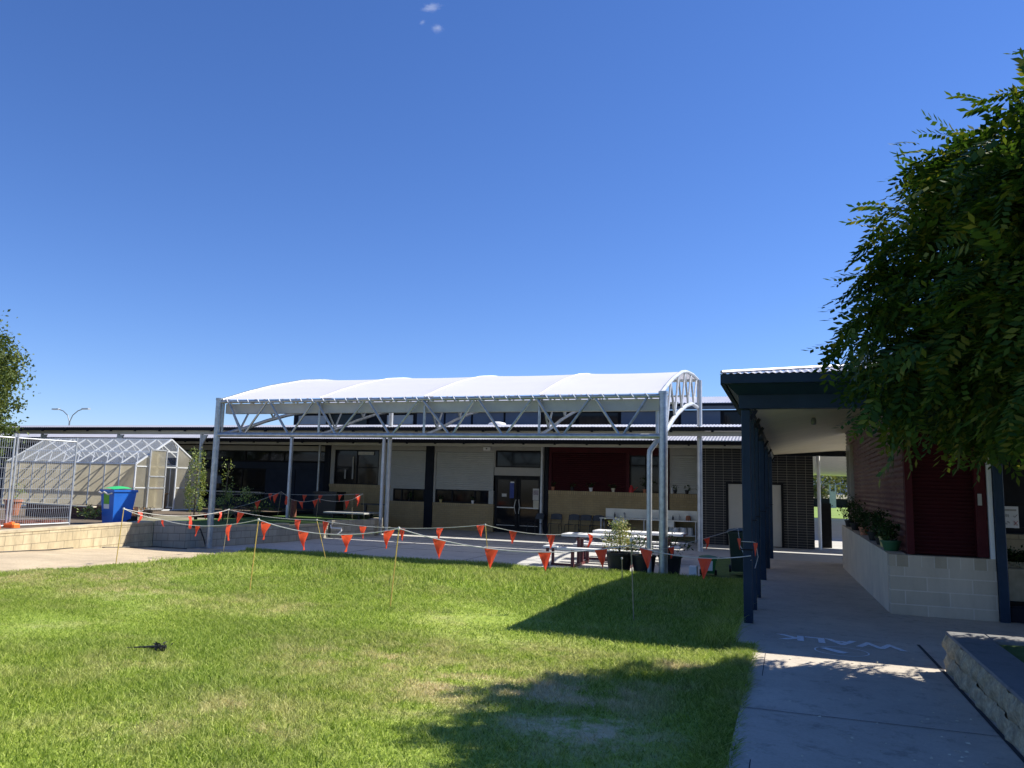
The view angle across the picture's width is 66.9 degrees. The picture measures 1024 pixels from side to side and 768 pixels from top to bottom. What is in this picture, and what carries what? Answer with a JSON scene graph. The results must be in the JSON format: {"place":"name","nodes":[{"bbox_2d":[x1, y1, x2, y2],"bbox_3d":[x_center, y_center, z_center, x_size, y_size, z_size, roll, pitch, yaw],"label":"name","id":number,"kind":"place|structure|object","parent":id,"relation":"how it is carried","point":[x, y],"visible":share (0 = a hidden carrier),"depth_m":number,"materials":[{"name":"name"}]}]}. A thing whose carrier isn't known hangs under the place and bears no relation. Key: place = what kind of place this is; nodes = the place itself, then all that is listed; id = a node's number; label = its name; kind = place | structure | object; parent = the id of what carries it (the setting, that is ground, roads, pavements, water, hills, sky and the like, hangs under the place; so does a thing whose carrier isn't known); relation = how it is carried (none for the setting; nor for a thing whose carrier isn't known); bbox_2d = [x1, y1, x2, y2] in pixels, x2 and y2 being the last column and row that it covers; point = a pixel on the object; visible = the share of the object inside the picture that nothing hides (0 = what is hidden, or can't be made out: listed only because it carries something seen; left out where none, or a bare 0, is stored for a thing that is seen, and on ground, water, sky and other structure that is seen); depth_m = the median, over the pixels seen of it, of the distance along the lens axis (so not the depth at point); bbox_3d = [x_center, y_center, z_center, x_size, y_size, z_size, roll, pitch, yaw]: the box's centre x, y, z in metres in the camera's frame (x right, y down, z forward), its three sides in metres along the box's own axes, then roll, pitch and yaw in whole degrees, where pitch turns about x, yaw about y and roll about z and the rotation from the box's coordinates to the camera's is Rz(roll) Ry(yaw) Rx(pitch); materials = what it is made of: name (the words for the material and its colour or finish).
{"place":"outdoors","nodes":[
{"label":"outdoors","id":0,"kind":"place"},
{"bbox_2d":[0,547,237,571],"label":"sandy path","id":1,"kind":"structure","parent":0,"point":[65,558],"depth_m":15.48,"materials":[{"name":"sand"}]},
{"bbox_2d":[0,521,153,550],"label":"garden retaining wall","id":2,"kind":"structure","parent":1,"relation":"on","point":[133,534],"depth_m":17.80,"materials":[{"name":"stone"}]},
{"bbox_2d":[0,546,186,552],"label":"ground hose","id":3,"kind":"object","parent":1,"relation":"on","point":[102,547],"visible":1,"depth_m":17.54,"materials":[{"name":"concrete"}]},
{"bbox_2d":[152,520,188,547],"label":"corner retaining wall","id":4,"kind":"structure","parent":1,"relation":"on","point":[169,534],"depth_m":20.41,"materials":[{"name":"grey stone"}]},
{"bbox_2d":[0,496,313,529],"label":"garden bed","id":5,"kind":"object","parent":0,"point":[21,514],"visible":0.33,"depth_m":25.76,"materials":[{"name":"soil"}]},
{"bbox_2d":[0,433,16,526],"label":"fence panel","id":6,"kind":"object","parent":5,"relation":"on","point":[10,480],"visible":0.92,"depth_m":17.86,"materials":[{"name":"metal"}]},
{"bbox_2d":[2,522,19,527],"bbox_3d":[-11.498,3.242,17.785,0.350,0.150,0.200,-1,-8,19],"label":"fence block","id":7,"kind":"object","parent":5,"relation":"on","point":[11,525],"depth_m":17.70,"materials":[{"name":"plastic"}]},
{"bbox_2d":[3,482,24,514],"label":"potted plant","id":8,"kind":"object","parent":5,"relation":"on","point":[15,508],"visible":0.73,"depth_m":19.91,"materials":[{"name":"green plant"}]},
{"bbox_2d":[0,309,36,461],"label":"pear tree","id":9,"kind":"object","parent":5,"relation":"on","point":[8,373],"visible":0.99,"depth_m":29.50,"materials":[{"name":"green plant"}]},
{"bbox_2d":[0,520,65,523],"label":"steel bars","id":10,"kind":"object","parent":5,"relation":"on","point":[31,521],"visible":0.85,"depth_m":18.82,"materials":[{"name":"metal"}]},
{"bbox_2d":[8,434,77,525],"bbox_3d":[-11.311,2.347,18.741,0.044,2.180,1.644,-1,-8,19],"label":"fence panel","id":11,"kind":"object","parent":5,"relation":"on","point":[22,478],"visible":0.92,"depth_m":18.66,"materials":[{"name":"metal"}]},
{"bbox_2d":[25,503,137,519],"bbox_3d":[-12.483,3.703,22.438,3.400,0.380,0.800,-1,-8,19],"label":"timber garden bed","id":12,"kind":"object","parent":5,"relation":"on","point":[55,513],"visible":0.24,"depth_m":22.22,"materials":[{"name":"wood"}]},
{"bbox_2d":[22,502,96,507],"bbox_3d":[-12.921,3.419,21.964,2.705,0.080,0.120,-1,-8,16],"label":"timber plank","id":13,"kind":"object","parent":12,"relation":"on","point":[58,504],"visible":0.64,"depth_m":21.88,"materials":[{"name":"wood"}]},
{"bbox_2d":[132,506,154,517],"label":"pink succulent","id":14,"kind":"object","parent":12,"relation":"on","point":[148,510],"visible":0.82,"depth_m":21.89,"materials":[{"name":"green plant"}]},
{"bbox_2d":[74,504,101,519],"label":"cabbage plant","id":15,"kind":"object","parent":5,"relation":"on","point":[91,513],"visible":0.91,"depth_m":19.96,"materials":[{"name":"green plant"}]},
{"bbox_2d":[1,438,200,511],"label":"greenhouse","id":16,"kind":"object","parent":5,"relation":"on","point":[152,477],"visible":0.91,"depth_m":27.84,"materials":[{"name":"white metal"}]},
{"bbox_2d":[145,449,167,510],"bbox_3d":[-12.603,3.402,27.472,0.045,2.142,0.800,-1,-8,19],"label":"door","id":17,"kind":"structure","parent":16,"relation":"in","point":[155,493],"depth_m":27.47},
{"bbox_2d":[100,486,137,522],"bbox_3d":[-10.260,3.186,20.188,0.640,1.040,0.718,-3,-9,31],"label":"wheelie bin","id":18,"kind":"object","parent":5,"relation":"on","point":[117,501],"visible":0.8,"depth_m":19.98,"materials":[{"name":"blue plastic"}]},
{"bbox_2d":[183,446,207,514],"bbox_3d":[-10.554,3.231,25.887,0.815,2.299,0.832,6,-9,-33],"label":"young tree","id":19,"kind":"object","parent":5,"relation":"on","point":[188,489],"visible":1,"depth_m":25.83,"materials":[{"name":"green plant"}]},
{"bbox_2d":[153,514,378,528],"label":"raised lawn","id":20,"kind":"structure","parent":0,"point":[309,518],"depth_m":26.84,"materials":[{"name":"plant"}]},
{"bbox_2d":[215,457,237,520],"bbox_3d":[-9.200,3.416,24.953,0.756,2.110,0.672,-1,-8,19],"label":"young tree","id":21,"kind":"object","parent":20,"relation":"on","point":[224,503],"visible":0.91,"depth_m":24.90,"materials":[{"name":"green plant"}]},
{"bbox_2d":[220,486,255,520],"bbox_3d":[-8.727,3.797,24.616,1.217,1.160,0.600,-1,-8,19],"label":"leaning shrub","id":22,"kind":"object","parent":20,"relation":"on","point":[245,491],"visible":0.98,"depth_m":24.62,"materials":[{"name":"green plant"}]},
{"bbox_2d":[234,492,281,518],"bbox_3d":[-8.740,4.234,26.931,1.783,0.953,1.173,-1,-8,19],"label":"garden shrub","id":23,"kind":"object","parent":20,"relation":"on","point":[255,510],"visible":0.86,"depth_m":26.90,"materials":[{"name":"green plant"}]},
{"bbox_2d":[290,500,296,516],"bbox_3d":[-8.258,4.697,29.254,0.240,0.630,0.240,-1,-8,19],"label":"red bollard","id":24,"kind":"object","parent":20,"relation":"on","point":[293,505],"visible":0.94,"depth_m":29.16,"materials":[{"name":"metal"}]},
{"bbox_2d":[313,491,345,515],"bbox_3d":[-7.368,4.807,31.170,1.100,0.950,0.700,-1,-8,19],"label":"black cabinet","id":25,"kind":"object","parent":20,"relation":"on","point":[330,503],"visible":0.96,"depth_m":30.91,"materials":[{"name":"black"}]},
{"bbox_2d":[323,511,378,518],"bbox_3d":[-6.054,5.050,29.332,1.730,0.403,1.300,-1,-8,19],"label":"table tennis","id":26,"kind":"object","parent":20,"relation":"on","point":[359,513],"visible":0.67,"depth_m":29.06,"materials":[{"name":"grey paint"}]},
{"bbox_2d":[0,546,765,767],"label":"lawn","id":27,"kind":"structure","parent":0,"point":[589,727],"depth_m":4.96,"materials":[{"name":"green plant"}]},
{"bbox_2d":[126,641,173,651],"bbox_3d":[-3.090,2.244,6.632,0.398,0.086,0.142,-1,-8,19],"label":"lawn sprinkler","id":28,"kind":"object","parent":27,"relation":"on","point":[156,646],"visible":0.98,"depth_m":6.62,"materials":[{"name":"plastic"}]},
{"bbox_2d":[249,518,259,588],"bbox_3d":[-3.548,2.401,10.649,0.084,1.095,0.035,3,-7,-9],"label":"bunting cane","id":29,"kind":"object","parent":27,"relation":"on","point":[258,519],"visible":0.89,"depth_m":10.65,"materials":[{"name":"beige wood"}]},
{"bbox_2d":[390,527,399,604],"bbox_3d":[-1.439,2.300,9.480,0.098,1.086,0.033,2,-7,-3],"label":"bunting cane","id":30,"kind":"object","parent":27,"relation":"on","point":[394,565],"visible":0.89,"depth_m":9.48,"materials":[{"name":"beige wood"}]},
{"bbox_2d":[630,538,633,618],"bbox_3d":[1.415,2.357,9.130,0.066,1.052,0.033,2,-7,-2],"label":"bunting cane","id":31,"kind":"object","parent":27,"relation":"on","point":[632,577],"visible":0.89,"depth_m":9.13,"materials":[{"name":"beige wood"}]},
{"bbox_2d":[137,495,846,543],"bbox_3d":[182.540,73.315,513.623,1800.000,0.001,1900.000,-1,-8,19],"label":"ground","id":32,"kind":"structure","parent":0,"point":[169,518],"depth_m":39.95,"materials":[{"name":"concrete"}]},
{"bbox_2d":[813,475,846,498],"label":"distant tree","id":33,"kind":"object","parent":32,"relation":"on","point":[825,493],"visible":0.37,"depth_m":136.12,"materials":[{"name":"green plant"}]},
{"bbox_2d":[0,0,1023,425],"label":"sky","id":34,"kind":"structure","parent":0,"point":[202,202],"materials":[{"name":"blue"}]},
{"bbox_2d":[213,527,842,576],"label":"paved yard","id":35,"kind":"structure","parent":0,"point":[834,554],"depth_m":22.98,"materials":[{"name":"concrete"}]},
{"bbox_2d":[184,523,328,547],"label":"raised lawn wall","id":36,"kind":"structure","parent":35,"relation":"on","point":[243,534],"depth_m":22.28,"materials":[{"name":"grey stone"}]},
{"bbox_2d":[327,518,382,537],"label":"end retaining wall","id":37,"kind":"structure","parent":35,"relation":"on","point":[351,528],"depth_m":26.15,"materials":[{"name":"concrete"}]},
{"bbox_2d":[0,424,740,535],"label":"covered walkway","id":38,"kind":"structure","parent":35,"relation":"on","point":[44,431],"depth_m":27.86,"materials":[{"name":"metal"}]},
{"bbox_2d":[0,396,741,541],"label":"school building","id":39,"kind":"structure","parent":35,"relation":"on","point":[505,483],"depth_m":31.57,"materials":[{"name":"beige metal"}]},
{"bbox_2d":[173,450,245,460],"bbox_3d":[-14.102,3.317,36.070,4.100,0.480,0.060,-1,-8,19],"label":"window","id":40,"kind":"structure","parent":39,"relation":"in","point":[232,455],"depth_m":35.77,"materials":[{"name":"black glass"}]},
{"bbox_2d":[202,468,265,489],"bbox_3d":[-12.714,4.334,35.436,3.500,0.950,0.060,-1,-8,19],"label":"window","id":41,"kind":"structure","parent":39,"relation":"in","point":[252,478],"depth_m":35.32,"materials":[{"name":"black glass"}]},
{"bbox_2d":[245,450,324,461],"bbox_3d":[-10.165,3.238,34.682,4.250,0.480,0.060,-1,-8,19],"label":"window","id":42,"kind":"structure","parent":39,"relation":"in","point":[275,456],"depth_m":34.70,"materials":[{"name":"black glass"}]},
{"bbox_2d":[327,414,367,424],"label":"window","id":43,"kind":"structure","parent":39,"relation":"in","point":[344,418],"depth_m":35.74,"materials":[{"name":"black glass"}]},
{"bbox_2d":[334,450,379,484],"bbox_3d":[-6.663,3.570,33.285,2.170,1.480,0.060,-1,-8,19],"label":"window","id":44,"kind":"structure","parent":39,"relation":"in","point":[366,467],"depth_m":33.27,"materials":[{"name":"black glass"}]},
{"bbox_2d":[393,488,424,501],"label":"window","id":45,"kind":"structure","parent":39,"relation":"in","point":[398,494],"depth_m":32.31,"materials":[{"name":"black glass"}]},
{"bbox_2d":[435,489,488,503],"bbox_3d":[-2.033,4.572,31.501,2.350,0.530,0.060,-1,-8,19],"label":"window","id":46,"kind":"structure","parent":39,"relation":"in","point":[449,496],"depth_m":31.49,"materials":[{"name":"black glass"}]},
{"bbox_2d":[494,476,517,531],"bbox_3d":[-0.250,4.766,30.817,0.960,2.200,0.145,-1,-8,19],"label":"door","id":47,"kind":"structure","parent":39,"relation":"in","point":[506,487],"depth_m":30.84,"materials":[{"name":"black glass"}]},
{"bbox_2d":[496,451,540,467],"bbox_3d":[0.264,3.005,30.902,1.920,0.660,0.060,-1,-8,19],"label":"window","id":48,"kind":"structure","parent":39,"relation":"in","point":[515,459],"depth_m":30.89,"materials":[{"name":"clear glass"}]},
{"bbox_2d":[517,476,539,532],"bbox_3d":[0.665,4.748,30.494,0.940,2.200,0.145,-1,-8,19],"label":"door","id":49,"kind":"structure","parent":39,"relation":"in","point":[528,486],"depth_m":30.54,"materials":[{"name":"black glass"}]},
{"bbox_2d":[541,412,575,424],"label":"window","id":50,"kind":"structure","parent":39,"relation":"in","point":[556,416],"depth_m":32.35,"materials":[{"name":"black glass"}]},
{"bbox_2d":[578,412,618,424],"bbox_3d":[3.544,1.453,31.781,1.700,0.610,0.060,-1,-8,19],"label":"window","id":51,"kind":"structure","parent":39,"relation":"in","point":[585,418],"depth_m":31.81,"materials":[{"name":"black glass"}]},
{"bbox_2d":[630,455,658,492],"bbox_3d":[5.023,3.390,29.157,1.180,1.390,0.060,-1,-8,19],"label":"window","id":52,"kind":"structure","parent":39,"relation":"in","point":[638,463],"depth_m":29.19,"materials":[{"name":"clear glass"}]},
{"bbox_2d":[723,411,740,424],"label":"window","id":53,"kind":"structure","parent":39,"relation":"in","point":[729,417],"depth_m":30.03,"materials":[{"name":"black glass"}]},
{"bbox_2d":[201,370,702,573],"bbox_3d":[-1.106,2.100,22.540,12.350,5.400,7.830,-1,-8,19],"label":"shade canopy","id":54,"kind":"object","parent":35,"relation":"on","point":[357,395],"visible":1,"depth_m":19.70,"materials":[{"name":"metal"}]},
{"bbox_2d":[525,513,543,534],"bbox_3d":[0.893,5.351,29.571,0.587,0.822,0.482,8,-10,-41],"label":"plastic chair","id":55,"kind":"object","parent":35,"relation":"on","point":[539,515],"visible":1,"depth_m":29.68,"materials":[{"name":"plastic"}]},
{"bbox_2d":[547,513,561,533],"bbox_3d":[1.642,5.378,29.625,0.482,0.822,0.587,-1,-8,17],"label":"plastic chair","id":56,"kind":"object","parent":35,"relation":"on","point":[556,516],"visible":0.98,"depth_m":29.86,"materials":[{"name":"plastic"}]},
{"bbox_2d":[564,514,579,532],"bbox_3d":[2.277,5.365,29.401,0.482,0.822,0.587,-2,-8,25],"label":"plastic chair","id":57,"kind":"object","parent":35,"relation":"on","point":[574,516],"visible":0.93,"depth_m":29.64,"materials":[{"name":"plastic"}]},
{"bbox_2d":[578,515,591,532],"bbox_3d":[2.754,5.355,29.233,0.482,0.822,0.587,0,-8,14],"label":"plastic chair","id":58,"kind":"object","parent":35,"relation":"on","point":[586,517],"visible":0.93,"depth_m":29.48,"materials":[{"name":"plastic"}]},
{"bbox_2d":[543,532,646,567],"bbox_3d":[2.075,4.006,18.668,2.410,0.750,1.740,-1,-8,19],"label":"picnic table","id":59,"kind":"object","parent":35,"relation":"on","point":[580,544],"visible":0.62,"depth_m":18.57,"materials":[{"name":"metal"}]},
{"bbox_2d":[598,517,635,570],"bbox_3d":[2.382,3.588,17.319,0.893,1.248,0.865,-1,-8,19],"label":"black pot","id":60,"kind":"object","parent":35,"relation":"on","point":[614,561],"visible":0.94,"depth_m":17.20,"materials":[{"name":"plastic"}]},
{"bbox_2d":[576,529,687,561],"bbox_3d":[3.170,4.249,20.332,2.760,0.750,1.740,-1,-8,19],"label":"picnic table","id":61,"kind":"object","parent":35,"relation":"on","point":[643,533],"visible":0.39,"depth_m":20.16,"materials":[{"name":"metal"}]},
{"bbox_2d":[622,531,656,572],"bbox_3d":[2.849,3.737,17.213,0.753,0.949,0.644,1,-7,2],"label":"potted plant","id":62,"kind":"object","parent":35,"relation":"on","point":[638,562],"visible":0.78,"depth_m":17.01,"materials":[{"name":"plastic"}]},
{"bbox_2d":[599,508,697,542],"bbox_3d":[5.047,5.177,28.463,3.600,1.090,0.680,-1,-8,19],"label":"sink bench","id":63,"kind":"object","parent":35,"relation":"on","point":[633,514],"visible":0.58,"depth_m":28.68,"materials":[{"name":"silver metal"}]},
{"bbox_2d":[657,531,693,574],"bbox_3d":[3.634,3.742,17.134,0.830,0.959,0.551,-1,-8,19],"label":"potted plant","id":64,"kind":"object","parent":35,"relation":"on","point":[674,563],"visible":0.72,"depth_m":16.96,"materials":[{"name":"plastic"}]},
{"bbox_2d":[702,448,821,549],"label":"black brick block","id":65,"kind":"structure","parent":35,"relation":"on","point":[793,500],"depth_m":26.48,"materials":[{"name":"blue brick"}]},
{"bbox_2d":[821,503,831,547],"bbox_3d":[10.861,4.890,26.769,0.340,1.520,0.100,-1,-8,19],"label":"dark screen","id":66,"kind":"object","parent":35,"relation":"on","point":[826,525],"visible":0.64,"depth_m":26.72,"materials":[{"name":"black fabric"}]},
{"bbox_2d":[700,557,742,578],"bbox_3d":[5.476,4.476,18.866,1.255,0.040,5.750,-1,-8,19],"label":"lawn strip","id":67,"kind":"object","parent":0,"point":[722,567],"visible":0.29,"depth_m":17.90,"materials":[{"name":"plant"}]},
{"bbox_2d":[699,555,717,574],"bbox_3d":[4.288,3.963,16.945,0.400,0.444,0.438,-1,-8,17],"label":"green caddy","id":68,"kind":"object","parent":67,"relation":"on","point":[711,569],"visible":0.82,"depth_m":16.76,"materials":[{"name":"plastic"}]},
{"bbox_2d":[727,528,742,571],"bbox_3d":[5.117,3.737,17.377,0.540,1.005,0.648,0,-8,14],"label":"dark wheelie bin","id":69,"kind":"object","parent":67,"relation":"on","point":[736,565],"visible":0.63,"depth_m":17.15,"materials":[{"name":"green plastic"}]},
{"bbox_2d":[813,456,846,475],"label":"verandah","id":70,"kind":"object","parent":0,"point":[832,465],"depth_m":42.99,"materials":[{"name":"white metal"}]},
{"bbox_2d":[814,518,847,546],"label":"path","id":71,"kind":"structure","parent":0,"point":[837,524],"depth_m":38.26,"materials":[{"name":"concrete"}]},
{"bbox_2d":[814,507,848,518],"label":"lawn","id":72,"kind":"structure","parent":0,"point":[835,513],"depth_m":70.37,"materials":[{"name":"green plant"}]},
{"bbox_2d":[814,484,847,507],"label":"fence","id":73,"kind":"object","parent":72,"relation":"on","point":[841,502],"visible":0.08,"depth_m":98.89,"materials":[{"name":"black metal"}]},
{"bbox_2d":[829,485,835,507],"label":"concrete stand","id":74,"kind":"object","parent":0,"point":[833,498],"visible":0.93,"depth_m":95.32,"materials":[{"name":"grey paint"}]},
{"bbox_2d":[726,559,1023,767],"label":"path","id":75,"kind":"structure","parent":0,"point":[834,601],"depth_m":5.88,"materials":[{"name":"concrete"}]},
{"bbox_2d":[778,634,905,655],"bbox_3d":[3.233,2.587,7.628,1.220,0.021,1.020,-1,-8,19],"label":"path marking","id":76,"kind":"object","parent":75,"relation":"on","point":[801,638],"visible":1,"depth_m":7.80,"materials":[{"name":"white paint"}]},
{"bbox_2d":[720,362,1010,622],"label":"kiosk building","id":77,"kind":"structure","parent":75,"relation":"on","point":[929,509],"depth_m":10.28,"materials":[{"name":"blue paint"}]},
{"bbox_2d":[125,509,750,578],"bbox_3d":[-2.227,2.162,10.857,10.555,0.473,1.620,-3,-8,28],"label":"flag bunting","id":78,"kind":"object","parent":77,"relation":"attached to","point":[491,553],"visible":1,"depth_m":9.39,"materials":[{"name":"fabric"}]},
{"bbox_2d":[846,444,854,500],"bbox_3d":[8.285,2.168,18.910,0.130,1.330,1.200,-1,-8,19],"label":"window frame","id":79,"kind":"structure","parent":77,"relation":"in","point":[849,449],"depth_m":18.43,"materials":[{"name":"white metal"}]},
{"bbox_2d":[1004,502,1023,529],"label":"feet sign","id":80,"kind":"object","parent":77,"relation":"attached to","point":[1011,517],"visible":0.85,"depth_m":11.11,"materials":[{"name":"white plastic"}]},
{"bbox_2d":[747,603,987,765],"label":"leaf litter","id":81,"kind":"object","parent":75,"relation":"on","point":[905,715],"visible":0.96,"depth_m":4.64,"materials":[{"name":"brown plant"}]},
{"bbox_2d":[740,645,1023,767],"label":"path joints","id":82,"kind":"object","parent":75,"relation":"on","point":[1002,736],"visible":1,"depth_m":5.24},
{"bbox_2d":[842,525,998,621],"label":"planter wall","id":83,"kind":"structure","parent":75,"relation":"on","point":[902,583],"depth_m":10.10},
{"bbox_2d":[832,494,855,526],"bbox_3d":[7.882,2.952,18.130,0.592,0.771,0.807,1,-7,6],"label":"potted plant","id":84,"kind":"object","parent":83,"relation":"on","point":[847,522],"visible":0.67,"depth_m":18.13,"materials":[{"name":"green plant"}]},
{"bbox_2d":[844,494,863,529],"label":"potted plant","id":85,"kind":"object","parent":83,"relation":"on","point":[854,525],"visible":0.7,"depth_m":16.49,"materials":[{"name":"green plant"}]},
{"bbox_2d":[853,502,870,534],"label":"potted plant","id":86,"kind":"object","parent":83,"relation":"on","point":[862,532],"visible":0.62,"depth_m":14.63,"materials":[{"name":"green plant"}]},
{"bbox_2d":[857,507,879,540],"bbox_3d":[6.127,2.353,13.052,0.609,0.567,0.720,-1,-8,19],"label":"potted plant","id":87,"kind":"object","parent":83,"relation":"on","point":[872,534],"visible":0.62,"depth_m":13.03,"materials":[{"name":"green plant"}]},
{"bbox_2d":[865,509,889,544],"bbox_3d":[5.749,2.228,12.125,0.303,0.559,0.570,0,-8,13],"label":"potted plant","id":88,"kind":"object","parent":83,"relation":"on","point":[879,519],"visible":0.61,"depth_m":12.09,"materials":[{"name":"green plant"}]},
{"bbox_2d":[876,515,901,550],"bbox_3d":[5.287,2.087,10.878,0.357,0.495,0.457,-1,-8,19],"label":"potted plant","id":89,"kind":"object","parent":83,"relation":"on","point":[890,544],"visible":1,"depth_m":10.81,"materials":[{"name":"green plant"}]},
{"bbox_2d":[941,631,1023,755],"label":"rockface wall","id":90,"kind":"structure","parent":75,"relation":"on","point":[986,672],"depth_m":5.43,"materials":[{"name":"grey stone"}]},
{"bbox_2d":[922,616,1023,636],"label":"side path","id":91,"kind":"structure","parent":0,"point":[943,625],"depth_m":9.29,"materials":[{"name":"concrete"}]},
{"bbox_2d":[1002,456,1023,533],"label":"recess building","id":92,"kind":"structure","parent":91,"relation":"on","point":[1013,492],"depth_m":14.73,"materials":[{"name":"brown metal"}]},
{"bbox_2d":[1006,533,1023,554],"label":"limestone garden wall","id":93,"kind":"structure","parent":91,"relation":"on","point":[1016,541],"depth_m":13.52,"materials":[{"name":"stone"}]},
{"bbox_2d":[1008,567,1023,601],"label":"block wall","id":94,"kind":"structure","parent":91,"relation":"on","point":[1016,583],"depth_m":12.16,"materials":[{"name":"concrete"}]},
{"bbox_2d":[1008,560,1023,568],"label":"stone bench wall","id":95,"kind":"structure","parent":91,"relation":"on","point":[1014,564],"depth_m":12.96,"materials":[{"name":"stone"}]},
{"bbox_2d":[1007,545,1023,567],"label":"ledge plant","id":96,"kind":"object","parent":95,"relation":"on","point":[1018,557],"visible":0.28,"depth_m":13.06,"materials":[{"name":"green plant"}]},
{"bbox_2d":[1010,601,1023,622],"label":"black step","id":97,"kind":"object","parent":91,"relation":"on","point":[1017,611],"visible":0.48,"depth_m":9.76,"materials":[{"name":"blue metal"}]},
{"bbox_2d":[1000,645,1023,662],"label":"tree bed","id":98,"kind":"object","parent":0,"point":[1016,651],"visible":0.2,"depth_m":6.10,"materials":[{"name":"plant"}]},
{"bbox_2d":[803,47,1023,487],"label":"leafy tree","id":99,"kind":"object","parent":98,"relation":"on","point":[953,363],"visible":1,"depth_m":5.61,"materials":[{"name":"green plant"}]},
{"bbox_3d":[-6.757,3.520,18.300,0.074,1.132,0.065,-1,-8,19],"label":"bunting cane","id":100,"kind":"object","parent":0,"visible":0},
{"bbox_2d":[126,509,737,557],"bbox_3d":[-1.077,2.996,15.368,11.815,0.868,4.902,1,-7,5],"label":"flag bunting","id":101,"kind":"object","parent":100,"relation":"hanging from","point":[550,537],"visible":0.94,"depth_m":16.00,"materials":[{"name":"orange plastic"}]},
{"bbox_3d":[-7.568,4.004,25.144,0.122,1.007,0.011,-1,-8,19],"label":"bunting cane","id":102,"kind":"object","parent":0,"visible":0},
{"bbox_2d":[203,492,361,518],"bbox_3d":[-7.440,3.998,25.351,5.007,0.944,0.412,3,-8,-12],"label":"flag bunting","id":103,"kind":"object","parent":102,"relation":"hanging from","point":[257,503],"visible":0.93,"depth_m":25.44,"materials":[{"name":"fabric"}]},
{"bbox_3d":[-4.984,4.192,26.021,0.122,0.990,0.011,-1,-8,19],"label":"bunting cane","id":104,"kind":"object","parent":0,"visible":0},
{"bbox_2d":[265,493,358,501],"bbox_3d":[-8.059,4.020,27.726,6.898,0.375,0.318,-2,-8,26],"label":"flag bunting","id":105,"kind":"object","parent":104,"relation":"hanging from","point":[320,496],"visible":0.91,"depth_m":27.04,"materials":[{"name":"fabric"}]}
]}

